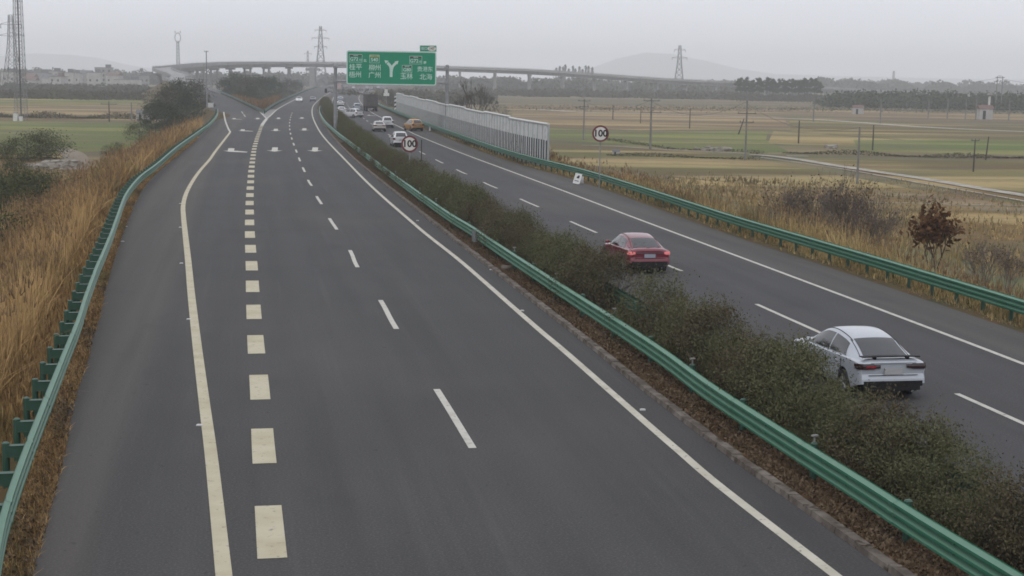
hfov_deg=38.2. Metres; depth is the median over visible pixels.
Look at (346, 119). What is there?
hedge shrub
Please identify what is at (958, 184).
concrete path
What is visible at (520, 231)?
hedge shrub
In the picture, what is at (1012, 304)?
guardrail
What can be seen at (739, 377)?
hedge shrub
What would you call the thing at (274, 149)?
lane arrow
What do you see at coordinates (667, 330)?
hedge shrub
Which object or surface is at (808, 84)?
tall tree
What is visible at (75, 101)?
field
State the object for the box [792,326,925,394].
car
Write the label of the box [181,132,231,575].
edge line
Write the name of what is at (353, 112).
car
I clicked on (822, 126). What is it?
field
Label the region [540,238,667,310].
hedge shrub
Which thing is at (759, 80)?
tall tree
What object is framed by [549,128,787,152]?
field
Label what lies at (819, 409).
hedge shrub
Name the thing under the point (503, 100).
ground
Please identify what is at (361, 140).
hedge shrub
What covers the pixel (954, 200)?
field
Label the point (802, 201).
bare shrub
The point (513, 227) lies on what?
hedge shrub
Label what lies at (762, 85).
tall tree
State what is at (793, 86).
tall tree
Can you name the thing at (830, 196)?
bare shrub
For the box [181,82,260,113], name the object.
slip road
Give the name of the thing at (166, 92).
bushy tree
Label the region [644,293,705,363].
hedge shrub
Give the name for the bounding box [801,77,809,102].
tall tree
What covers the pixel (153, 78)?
wood
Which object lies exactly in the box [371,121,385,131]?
car
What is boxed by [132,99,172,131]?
bushy tree
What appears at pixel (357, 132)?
hedge shrub
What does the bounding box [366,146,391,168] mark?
hedge shrub
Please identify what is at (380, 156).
hedge shrub
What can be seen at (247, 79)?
bushy tree
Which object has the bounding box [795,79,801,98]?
tall tree
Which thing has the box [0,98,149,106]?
field
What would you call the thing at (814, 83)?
tall tree
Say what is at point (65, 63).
hills
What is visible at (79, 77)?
house
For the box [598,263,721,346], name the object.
hedge shrub
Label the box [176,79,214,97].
bushy tree
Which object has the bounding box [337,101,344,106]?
car
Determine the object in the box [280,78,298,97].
bushy tree
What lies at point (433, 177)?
hedge shrub
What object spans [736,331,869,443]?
hedge shrub
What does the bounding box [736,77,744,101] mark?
tall tree
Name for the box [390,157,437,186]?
hedge shrub
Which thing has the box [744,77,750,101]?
tall tree
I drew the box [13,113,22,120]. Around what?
equipment hut
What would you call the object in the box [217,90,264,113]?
guardrail
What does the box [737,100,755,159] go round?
utility pole
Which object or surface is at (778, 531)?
edge line
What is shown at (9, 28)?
electricity pylon
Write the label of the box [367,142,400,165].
hedge shrub
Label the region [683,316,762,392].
hedge shrub
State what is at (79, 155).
dirt track
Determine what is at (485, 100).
bare tree
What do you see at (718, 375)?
hedge shrub
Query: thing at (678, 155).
ditch scrub
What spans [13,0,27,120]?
telecom mast
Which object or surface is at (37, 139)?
wild shrub
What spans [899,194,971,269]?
rust leaved tree
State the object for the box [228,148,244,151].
lane arrow
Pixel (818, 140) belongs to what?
field
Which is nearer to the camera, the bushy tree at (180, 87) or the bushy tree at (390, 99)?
the bushy tree at (180, 87)
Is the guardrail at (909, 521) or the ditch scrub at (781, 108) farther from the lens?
the ditch scrub at (781, 108)
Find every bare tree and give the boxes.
[452,94,472,107]
[459,77,485,110]
[474,89,494,110]
[481,100,497,111]
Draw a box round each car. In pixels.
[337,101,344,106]
[338,107,346,111]
[342,108,363,117]
[353,103,360,109]
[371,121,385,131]
[379,116,393,127]
[389,131,406,146]
[404,118,423,130]
[603,232,669,270]
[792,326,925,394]
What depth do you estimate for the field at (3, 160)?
171.53 m
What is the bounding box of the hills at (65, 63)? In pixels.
[0,53,186,72]
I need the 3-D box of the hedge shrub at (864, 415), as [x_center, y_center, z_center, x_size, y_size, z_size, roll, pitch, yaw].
[7.538,2.800,28.366,2.804,2.348,3.911,-6,10,-39]
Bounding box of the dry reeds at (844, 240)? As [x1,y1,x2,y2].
[471,137,1022,320]
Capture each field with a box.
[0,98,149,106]
[0,99,141,102]
[0,106,151,116]
[0,118,158,121]
[0,121,159,153]
[0,153,80,177]
[507,106,1023,119]
[512,110,788,129]
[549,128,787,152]
[550,143,904,187]
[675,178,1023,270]
[764,153,1023,191]
[768,131,894,149]
[789,117,1023,139]
[806,159,1023,168]
[832,166,1023,201]
[843,188,1023,215]
[854,140,1023,154]
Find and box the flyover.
[152,61,917,94]
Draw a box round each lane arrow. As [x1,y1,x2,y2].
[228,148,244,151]
[267,147,282,151]
[308,147,322,151]
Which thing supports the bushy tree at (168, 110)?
on the ground at (503, 100)
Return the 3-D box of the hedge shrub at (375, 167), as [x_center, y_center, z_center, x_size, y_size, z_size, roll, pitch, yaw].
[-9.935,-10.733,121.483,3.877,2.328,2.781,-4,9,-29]
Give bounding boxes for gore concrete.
[261,109,275,117]
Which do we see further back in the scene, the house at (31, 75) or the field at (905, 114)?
the house at (31, 75)
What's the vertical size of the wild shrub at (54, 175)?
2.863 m
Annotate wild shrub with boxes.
[0,131,60,161]
[0,138,25,158]
[0,157,37,176]
[0,166,66,201]
[0,168,64,216]
[0,209,47,247]
[16,128,76,158]
[29,169,81,189]
[101,142,128,155]
[117,122,156,139]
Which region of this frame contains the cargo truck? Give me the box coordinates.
[363,94,377,110]
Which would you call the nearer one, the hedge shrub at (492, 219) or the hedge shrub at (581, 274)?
the hedge shrub at (581, 274)
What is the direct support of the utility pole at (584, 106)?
on the field at (757, 141)
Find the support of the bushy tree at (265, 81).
on the ground at (503, 100)
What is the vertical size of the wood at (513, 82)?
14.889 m
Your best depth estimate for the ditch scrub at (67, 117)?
335.37 m
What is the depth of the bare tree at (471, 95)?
262.21 m
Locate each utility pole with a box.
[580,99,588,139]
[641,98,661,148]
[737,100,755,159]
[856,127,860,183]
[872,125,873,149]
[879,99,881,122]
[971,139,979,171]
[985,137,988,159]
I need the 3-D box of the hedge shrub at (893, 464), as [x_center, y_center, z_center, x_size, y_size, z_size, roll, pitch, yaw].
[7.561,3.133,27.409,2.861,1.936,2.602,-3,9,-24]
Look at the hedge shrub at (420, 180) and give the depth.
95.41 m
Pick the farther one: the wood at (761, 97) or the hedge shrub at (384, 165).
the wood at (761, 97)
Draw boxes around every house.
[1,69,18,85]
[21,73,38,80]
[24,77,38,84]
[28,69,51,83]
[41,74,57,83]
[48,73,67,84]
[49,68,63,74]
[58,69,75,84]
[75,70,82,84]
[80,70,93,83]
[86,69,102,86]
[94,64,113,86]
[106,72,123,85]
[113,76,141,85]
[129,72,149,86]
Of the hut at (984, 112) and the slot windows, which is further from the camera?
the hut at (984, 112)
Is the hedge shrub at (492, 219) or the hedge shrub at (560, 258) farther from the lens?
the hedge shrub at (492, 219)
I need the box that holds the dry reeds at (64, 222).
[0,113,204,411]
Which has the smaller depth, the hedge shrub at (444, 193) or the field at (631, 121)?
the hedge shrub at (444, 193)
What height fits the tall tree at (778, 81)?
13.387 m
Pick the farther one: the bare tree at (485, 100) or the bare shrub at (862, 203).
the bare tree at (485, 100)
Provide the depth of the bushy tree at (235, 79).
539.02 m
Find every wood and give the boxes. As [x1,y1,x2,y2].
[0,67,344,86]
[0,81,152,92]
[0,88,150,99]
[326,73,805,95]
[328,85,498,104]
[451,87,759,99]
[726,93,830,101]
[800,76,1023,95]
[812,88,1023,110]
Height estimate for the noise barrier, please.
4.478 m
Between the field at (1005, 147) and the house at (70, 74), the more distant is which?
the house at (70, 74)
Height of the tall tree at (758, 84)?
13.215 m
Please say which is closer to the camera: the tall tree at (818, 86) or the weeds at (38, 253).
the weeds at (38, 253)
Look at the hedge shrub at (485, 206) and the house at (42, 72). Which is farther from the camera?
the house at (42, 72)
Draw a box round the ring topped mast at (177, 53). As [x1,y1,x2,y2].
[175,31,180,63]
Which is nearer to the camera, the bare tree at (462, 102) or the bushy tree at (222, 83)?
the bare tree at (462, 102)
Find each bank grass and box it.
[0,131,200,487]
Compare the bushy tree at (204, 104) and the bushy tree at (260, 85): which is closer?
the bushy tree at (204, 104)
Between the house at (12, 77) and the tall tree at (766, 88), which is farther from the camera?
the house at (12, 77)
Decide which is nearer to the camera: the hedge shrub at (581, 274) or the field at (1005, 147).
the hedge shrub at (581, 274)
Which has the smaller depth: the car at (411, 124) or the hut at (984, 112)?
the car at (411, 124)
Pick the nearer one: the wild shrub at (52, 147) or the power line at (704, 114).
the wild shrub at (52, 147)
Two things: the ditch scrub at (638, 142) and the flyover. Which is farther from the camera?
the flyover
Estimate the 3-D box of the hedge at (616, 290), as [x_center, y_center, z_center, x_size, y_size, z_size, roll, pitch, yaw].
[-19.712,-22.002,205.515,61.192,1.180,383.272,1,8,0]
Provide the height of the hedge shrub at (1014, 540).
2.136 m
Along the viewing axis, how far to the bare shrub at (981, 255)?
65.38 m
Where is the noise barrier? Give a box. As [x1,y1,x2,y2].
[396,93,549,166]
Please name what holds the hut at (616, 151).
on the field at (693, 167)
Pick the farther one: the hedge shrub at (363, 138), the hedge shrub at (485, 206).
the hedge shrub at (363, 138)
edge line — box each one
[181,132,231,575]
[223,112,230,131]
[312,93,841,575]
[359,90,1023,364]
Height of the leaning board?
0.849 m
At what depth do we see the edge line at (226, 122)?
232.59 m
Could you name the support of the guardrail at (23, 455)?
on the bank at (209, 115)
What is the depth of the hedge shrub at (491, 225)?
65.54 m
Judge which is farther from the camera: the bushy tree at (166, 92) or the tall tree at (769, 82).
the tall tree at (769, 82)
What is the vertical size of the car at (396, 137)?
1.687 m
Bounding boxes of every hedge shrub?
[333,116,349,130]
[338,121,354,131]
[339,124,373,141]
[344,128,371,147]
[352,134,370,154]
[354,133,373,150]
[355,137,389,159]
[359,135,384,158]
[364,140,386,161]
[365,145,398,166]
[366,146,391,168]
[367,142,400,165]
[372,143,396,169]
[375,146,416,175]
[376,150,392,170]
[377,150,408,176]
[377,152,407,171]
[380,155,422,180]
[381,149,417,180]
[382,153,418,176]
[388,160,446,185]
[389,162,406,181]
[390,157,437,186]
[398,162,434,192]
[404,167,434,189]
[407,171,433,192]
[412,171,462,202]
[412,172,430,190]
[413,169,487,208]
[416,173,467,209]
[419,170,453,189]
[423,174,465,210]
[433,180,490,220]
[438,183,454,209]
[440,181,481,219]
[446,184,508,228]
[447,179,506,222]
[452,188,509,225]
[460,202,536,249]
[466,206,546,249]
[467,196,514,228]
[469,204,527,244]
[469,205,500,227]
[480,202,553,256]
[491,209,548,253]
[497,221,552,260]
[510,226,558,262]
[517,225,581,273]
[521,233,555,265]
[525,232,613,288]
[529,226,603,286]
[530,244,552,274]
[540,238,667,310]
[544,242,632,301]
[554,257,607,290]
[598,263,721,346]
[617,289,701,352]
[644,290,768,379]
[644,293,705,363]
[646,288,753,367]
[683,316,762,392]
[700,322,868,424]
[701,340,766,402]
[705,315,822,410]
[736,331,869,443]
[767,374,865,454]
[796,379,911,474]
[799,368,980,495]
[839,404,1005,512]
[893,434,1020,533]
[918,450,1023,570]
[923,475,1020,548]
[972,471,1023,570]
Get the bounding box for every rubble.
[13,162,81,169]
[36,158,78,163]
[693,146,732,151]
[824,144,837,148]
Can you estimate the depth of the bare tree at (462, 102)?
298.51 m
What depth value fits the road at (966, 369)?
55.10 m
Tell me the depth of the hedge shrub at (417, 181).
96.36 m
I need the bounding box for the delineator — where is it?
[472,231,476,241]
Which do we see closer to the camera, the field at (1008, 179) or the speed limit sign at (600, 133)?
the speed limit sign at (600, 133)
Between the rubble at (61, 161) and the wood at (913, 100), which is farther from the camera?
the wood at (913, 100)
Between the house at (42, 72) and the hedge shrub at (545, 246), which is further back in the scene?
the house at (42, 72)
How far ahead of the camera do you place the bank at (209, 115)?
32.22 m
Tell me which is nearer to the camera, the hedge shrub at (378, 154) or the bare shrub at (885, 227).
the bare shrub at (885, 227)
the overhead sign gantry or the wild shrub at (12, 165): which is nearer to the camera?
the wild shrub at (12, 165)
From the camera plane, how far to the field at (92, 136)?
258.32 m
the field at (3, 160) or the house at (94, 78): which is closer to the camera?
the field at (3, 160)
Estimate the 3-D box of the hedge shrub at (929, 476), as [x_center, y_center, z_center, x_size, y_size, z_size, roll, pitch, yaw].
[7.920,3.437,26.016,2.738,1.726,2.211,3,8,12]
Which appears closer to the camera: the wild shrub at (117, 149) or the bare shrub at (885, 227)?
the bare shrub at (885, 227)
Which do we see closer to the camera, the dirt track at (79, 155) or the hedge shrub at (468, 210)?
the hedge shrub at (468, 210)
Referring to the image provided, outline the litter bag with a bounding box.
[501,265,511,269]
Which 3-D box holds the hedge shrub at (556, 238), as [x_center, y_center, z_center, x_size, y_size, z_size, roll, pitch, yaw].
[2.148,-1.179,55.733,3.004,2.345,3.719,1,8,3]
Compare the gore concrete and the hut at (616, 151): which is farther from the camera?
the gore concrete
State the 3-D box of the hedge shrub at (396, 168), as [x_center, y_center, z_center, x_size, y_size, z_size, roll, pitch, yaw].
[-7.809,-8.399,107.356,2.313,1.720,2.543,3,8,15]
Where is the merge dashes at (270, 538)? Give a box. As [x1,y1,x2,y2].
[245,125,286,558]
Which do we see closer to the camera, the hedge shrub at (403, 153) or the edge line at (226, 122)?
the hedge shrub at (403, 153)
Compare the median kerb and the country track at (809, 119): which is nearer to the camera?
the median kerb
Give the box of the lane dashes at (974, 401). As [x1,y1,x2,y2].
[349,107,1023,424]
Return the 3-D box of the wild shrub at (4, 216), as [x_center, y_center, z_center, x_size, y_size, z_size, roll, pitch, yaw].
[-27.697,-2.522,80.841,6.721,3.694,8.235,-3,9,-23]
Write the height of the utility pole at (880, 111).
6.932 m
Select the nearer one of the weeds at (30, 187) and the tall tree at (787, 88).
the weeds at (30, 187)
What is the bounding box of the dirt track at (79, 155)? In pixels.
[51,149,88,169]
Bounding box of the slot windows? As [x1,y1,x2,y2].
[396,102,546,159]
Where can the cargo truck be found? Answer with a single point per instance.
(370, 101)
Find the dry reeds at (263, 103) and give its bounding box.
[232,93,280,109]
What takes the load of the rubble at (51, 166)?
on the field at (3, 160)
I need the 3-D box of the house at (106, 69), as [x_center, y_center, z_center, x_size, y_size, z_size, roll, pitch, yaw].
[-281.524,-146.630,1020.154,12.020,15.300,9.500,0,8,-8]
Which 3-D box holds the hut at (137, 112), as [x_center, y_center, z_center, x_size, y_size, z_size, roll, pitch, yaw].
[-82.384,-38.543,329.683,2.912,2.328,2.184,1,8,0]
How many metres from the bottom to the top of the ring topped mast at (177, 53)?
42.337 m
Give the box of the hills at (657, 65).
[566,53,1023,84]
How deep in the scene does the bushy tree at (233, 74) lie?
593.53 m
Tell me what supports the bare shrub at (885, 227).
on the bank at (896, 287)
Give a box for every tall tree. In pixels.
[734,79,740,99]
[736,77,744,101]
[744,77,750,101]
[749,80,756,101]
[755,78,760,101]
[757,77,762,101]
[759,80,767,95]
[764,77,770,101]
[766,77,772,101]
[768,79,776,101]
[773,81,779,101]
[776,79,781,101]
[777,78,785,101]
[783,79,793,101]
[790,79,796,95]
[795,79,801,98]
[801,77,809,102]
[803,79,811,96]
[808,78,813,102]
[811,78,817,100]
[815,81,820,98]
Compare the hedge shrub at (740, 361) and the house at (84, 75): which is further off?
the house at (84, 75)
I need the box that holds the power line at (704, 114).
[655,102,744,114]
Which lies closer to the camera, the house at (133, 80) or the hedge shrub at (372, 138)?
the hedge shrub at (372, 138)
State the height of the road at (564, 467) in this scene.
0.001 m
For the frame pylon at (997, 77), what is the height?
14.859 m
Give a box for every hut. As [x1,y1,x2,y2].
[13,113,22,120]
[135,110,148,120]
[612,149,619,154]
[851,105,863,113]
[977,105,993,119]
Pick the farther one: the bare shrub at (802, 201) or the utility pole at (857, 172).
the utility pole at (857, 172)
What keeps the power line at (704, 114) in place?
attached to the utility pole at (650, 134)
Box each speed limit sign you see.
[401,136,417,161]
[592,125,608,187]
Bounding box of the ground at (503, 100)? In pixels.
[0,80,1023,296]
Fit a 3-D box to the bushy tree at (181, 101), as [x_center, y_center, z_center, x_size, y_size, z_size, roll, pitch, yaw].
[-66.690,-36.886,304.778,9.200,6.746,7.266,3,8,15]
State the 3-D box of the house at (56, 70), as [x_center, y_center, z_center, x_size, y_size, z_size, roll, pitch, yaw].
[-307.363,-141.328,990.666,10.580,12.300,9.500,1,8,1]
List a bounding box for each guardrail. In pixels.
[0,109,217,575]
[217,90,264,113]
[265,86,317,112]
[319,105,1023,575]
[378,102,1023,320]
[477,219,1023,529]
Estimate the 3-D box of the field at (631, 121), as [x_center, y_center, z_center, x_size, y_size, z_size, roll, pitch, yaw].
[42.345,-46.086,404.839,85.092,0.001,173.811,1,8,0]
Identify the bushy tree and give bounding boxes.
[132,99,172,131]
[139,83,192,118]
[151,77,204,113]
[153,103,191,130]
[164,93,208,121]
[172,113,194,125]
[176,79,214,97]
[191,97,215,112]
[214,71,244,91]
[214,77,239,95]
[222,74,250,96]
[227,75,269,98]
[236,86,263,98]
[242,74,269,95]
[254,76,284,97]
[263,75,290,98]
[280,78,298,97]
[289,80,304,95]
[378,92,394,106]
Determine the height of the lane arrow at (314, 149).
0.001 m
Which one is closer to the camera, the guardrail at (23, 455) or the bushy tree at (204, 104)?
the guardrail at (23, 455)
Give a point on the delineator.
(473, 235)
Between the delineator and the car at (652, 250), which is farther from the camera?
the delineator
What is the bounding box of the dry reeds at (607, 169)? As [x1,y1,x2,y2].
[550,151,735,213]
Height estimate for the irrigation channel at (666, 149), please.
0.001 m
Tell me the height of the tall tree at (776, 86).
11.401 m
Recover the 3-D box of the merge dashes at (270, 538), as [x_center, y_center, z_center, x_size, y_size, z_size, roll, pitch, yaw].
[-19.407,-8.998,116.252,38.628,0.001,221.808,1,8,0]
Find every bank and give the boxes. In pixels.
[0,81,229,575]
[372,86,1023,332]
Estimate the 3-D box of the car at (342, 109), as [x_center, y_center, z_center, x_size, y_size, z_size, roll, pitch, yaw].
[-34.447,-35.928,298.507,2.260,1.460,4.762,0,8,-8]
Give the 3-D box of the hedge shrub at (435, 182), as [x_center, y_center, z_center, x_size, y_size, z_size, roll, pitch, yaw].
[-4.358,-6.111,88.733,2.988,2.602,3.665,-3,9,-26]
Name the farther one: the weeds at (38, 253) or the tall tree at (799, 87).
the tall tree at (799, 87)
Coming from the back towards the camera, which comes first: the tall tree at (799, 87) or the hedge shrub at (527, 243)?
the tall tree at (799, 87)
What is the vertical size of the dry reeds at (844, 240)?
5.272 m
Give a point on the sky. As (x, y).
(957, 39)
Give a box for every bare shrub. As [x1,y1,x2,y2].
[756,174,817,229]
[771,174,838,229]
[811,165,881,237]
[821,182,912,248]
[845,195,906,248]
[956,233,1015,286]
[992,241,1023,293]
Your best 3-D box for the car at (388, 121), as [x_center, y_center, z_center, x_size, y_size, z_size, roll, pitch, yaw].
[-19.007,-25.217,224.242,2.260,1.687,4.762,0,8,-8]
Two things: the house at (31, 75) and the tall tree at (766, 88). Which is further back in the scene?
the house at (31, 75)
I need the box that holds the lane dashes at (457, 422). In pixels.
[289,115,475,447]
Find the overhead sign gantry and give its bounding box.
[333,45,448,128]
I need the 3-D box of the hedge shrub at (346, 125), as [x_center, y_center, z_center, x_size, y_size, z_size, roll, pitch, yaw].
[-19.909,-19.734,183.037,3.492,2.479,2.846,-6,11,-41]
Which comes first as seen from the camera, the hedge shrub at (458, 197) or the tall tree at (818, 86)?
the hedge shrub at (458, 197)
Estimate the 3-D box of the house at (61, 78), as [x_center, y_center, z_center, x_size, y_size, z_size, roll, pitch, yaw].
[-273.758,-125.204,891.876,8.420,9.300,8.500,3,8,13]
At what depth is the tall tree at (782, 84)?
795.41 m
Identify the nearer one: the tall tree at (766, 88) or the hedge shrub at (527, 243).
the hedge shrub at (527, 243)
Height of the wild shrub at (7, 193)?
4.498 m
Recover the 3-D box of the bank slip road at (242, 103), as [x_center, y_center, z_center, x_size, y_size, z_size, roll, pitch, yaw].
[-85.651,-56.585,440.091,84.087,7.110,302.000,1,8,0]
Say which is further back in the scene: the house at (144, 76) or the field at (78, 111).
the house at (144, 76)
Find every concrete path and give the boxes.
[750,154,1023,195]
[761,157,1023,200]
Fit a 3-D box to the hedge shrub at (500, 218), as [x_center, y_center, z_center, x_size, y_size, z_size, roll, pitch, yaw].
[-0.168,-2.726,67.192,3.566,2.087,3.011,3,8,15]
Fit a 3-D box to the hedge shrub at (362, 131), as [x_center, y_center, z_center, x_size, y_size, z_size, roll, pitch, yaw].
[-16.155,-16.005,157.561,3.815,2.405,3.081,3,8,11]
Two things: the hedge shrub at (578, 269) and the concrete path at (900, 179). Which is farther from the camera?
the concrete path at (900, 179)
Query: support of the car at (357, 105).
on the road at (966, 369)
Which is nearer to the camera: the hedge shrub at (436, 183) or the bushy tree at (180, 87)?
the hedge shrub at (436, 183)
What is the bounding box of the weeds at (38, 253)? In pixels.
[0,129,181,334]
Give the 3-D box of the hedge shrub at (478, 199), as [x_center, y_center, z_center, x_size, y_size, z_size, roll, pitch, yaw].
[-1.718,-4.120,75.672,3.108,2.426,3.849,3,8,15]
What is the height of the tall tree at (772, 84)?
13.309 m
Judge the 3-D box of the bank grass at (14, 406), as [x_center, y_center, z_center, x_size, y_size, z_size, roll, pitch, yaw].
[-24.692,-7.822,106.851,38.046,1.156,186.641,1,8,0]
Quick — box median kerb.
[317,109,916,575]
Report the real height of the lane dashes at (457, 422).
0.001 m
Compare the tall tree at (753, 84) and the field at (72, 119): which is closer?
the field at (72, 119)
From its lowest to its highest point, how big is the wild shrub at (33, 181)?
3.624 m
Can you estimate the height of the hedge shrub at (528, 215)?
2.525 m
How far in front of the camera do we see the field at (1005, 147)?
258.85 m
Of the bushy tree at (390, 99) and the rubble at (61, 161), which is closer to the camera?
the rubble at (61, 161)
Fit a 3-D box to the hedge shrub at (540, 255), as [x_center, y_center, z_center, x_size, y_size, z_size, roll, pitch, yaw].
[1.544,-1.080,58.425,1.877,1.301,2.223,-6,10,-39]
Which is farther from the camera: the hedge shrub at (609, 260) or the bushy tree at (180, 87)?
the bushy tree at (180, 87)
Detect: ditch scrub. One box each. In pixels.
[0,111,159,119]
[459,103,1023,113]
[606,138,762,153]
[606,152,765,159]
[780,149,1023,158]
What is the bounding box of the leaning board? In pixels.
[573,173,581,183]
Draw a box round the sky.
[0,0,1023,79]
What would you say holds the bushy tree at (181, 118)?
on the bank at (209, 115)
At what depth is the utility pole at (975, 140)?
185.35 m
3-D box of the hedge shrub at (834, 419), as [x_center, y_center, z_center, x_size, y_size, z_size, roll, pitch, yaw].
[6.987,2.830,29.851,2.448,1.821,2.691,2,8,7]
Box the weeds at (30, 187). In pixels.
[0,167,80,220]
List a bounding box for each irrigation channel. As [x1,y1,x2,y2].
[593,145,735,152]
[758,201,1023,205]
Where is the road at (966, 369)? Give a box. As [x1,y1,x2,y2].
[330,85,1023,502]
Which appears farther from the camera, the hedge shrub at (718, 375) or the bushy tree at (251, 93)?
the bushy tree at (251, 93)
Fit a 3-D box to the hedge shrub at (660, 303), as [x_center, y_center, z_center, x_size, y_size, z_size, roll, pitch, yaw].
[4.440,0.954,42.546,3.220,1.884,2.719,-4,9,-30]
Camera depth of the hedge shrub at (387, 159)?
114.64 m
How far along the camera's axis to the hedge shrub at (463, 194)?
76.80 m
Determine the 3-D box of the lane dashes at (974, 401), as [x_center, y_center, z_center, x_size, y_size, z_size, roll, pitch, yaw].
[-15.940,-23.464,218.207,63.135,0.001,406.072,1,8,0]
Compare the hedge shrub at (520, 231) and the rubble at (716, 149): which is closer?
the hedge shrub at (520, 231)
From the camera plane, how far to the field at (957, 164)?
201.65 m
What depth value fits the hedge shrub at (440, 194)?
84.67 m
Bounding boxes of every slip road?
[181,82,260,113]
[222,94,259,113]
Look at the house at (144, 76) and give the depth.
1026.92 m
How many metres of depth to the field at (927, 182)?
156.69 m
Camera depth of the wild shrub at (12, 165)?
139.34 m
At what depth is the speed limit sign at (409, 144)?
105.61 m
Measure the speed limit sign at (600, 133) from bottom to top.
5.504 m
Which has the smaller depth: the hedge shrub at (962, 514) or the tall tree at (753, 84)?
the hedge shrub at (962, 514)
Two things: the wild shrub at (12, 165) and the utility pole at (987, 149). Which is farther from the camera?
the utility pole at (987, 149)
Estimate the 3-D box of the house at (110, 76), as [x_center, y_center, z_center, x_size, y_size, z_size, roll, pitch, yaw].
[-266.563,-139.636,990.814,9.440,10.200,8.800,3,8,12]
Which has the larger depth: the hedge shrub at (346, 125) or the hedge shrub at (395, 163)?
the hedge shrub at (346, 125)
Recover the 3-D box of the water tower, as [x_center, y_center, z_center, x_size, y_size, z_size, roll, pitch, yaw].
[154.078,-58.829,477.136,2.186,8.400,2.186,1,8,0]
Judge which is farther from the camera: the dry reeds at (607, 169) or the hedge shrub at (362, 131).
the hedge shrub at (362, 131)
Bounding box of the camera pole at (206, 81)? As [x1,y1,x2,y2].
[204,50,207,107]
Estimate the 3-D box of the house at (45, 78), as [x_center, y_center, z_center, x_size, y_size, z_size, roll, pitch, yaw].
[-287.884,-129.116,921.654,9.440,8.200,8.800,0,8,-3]
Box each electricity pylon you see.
[0,15,22,92]
[314,26,329,85]
[672,46,685,90]
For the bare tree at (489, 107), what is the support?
on the ground at (503, 100)
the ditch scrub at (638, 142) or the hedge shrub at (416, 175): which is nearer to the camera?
the hedge shrub at (416, 175)
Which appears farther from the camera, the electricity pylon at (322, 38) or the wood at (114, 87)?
the electricity pylon at (322, 38)
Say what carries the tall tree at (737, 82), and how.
on the ground at (503, 100)
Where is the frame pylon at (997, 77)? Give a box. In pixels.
[995,76,1004,110]
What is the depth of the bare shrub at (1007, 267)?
64.06 m
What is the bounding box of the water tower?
[986,93,992,104]
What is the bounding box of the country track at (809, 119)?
[534,109,1023,131]
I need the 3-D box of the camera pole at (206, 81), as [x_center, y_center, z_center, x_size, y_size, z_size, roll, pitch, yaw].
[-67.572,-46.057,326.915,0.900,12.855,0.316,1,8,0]
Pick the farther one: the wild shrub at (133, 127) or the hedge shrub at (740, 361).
the wild shrub at (133, 127)
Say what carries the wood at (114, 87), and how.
on the ground at (503, 100)

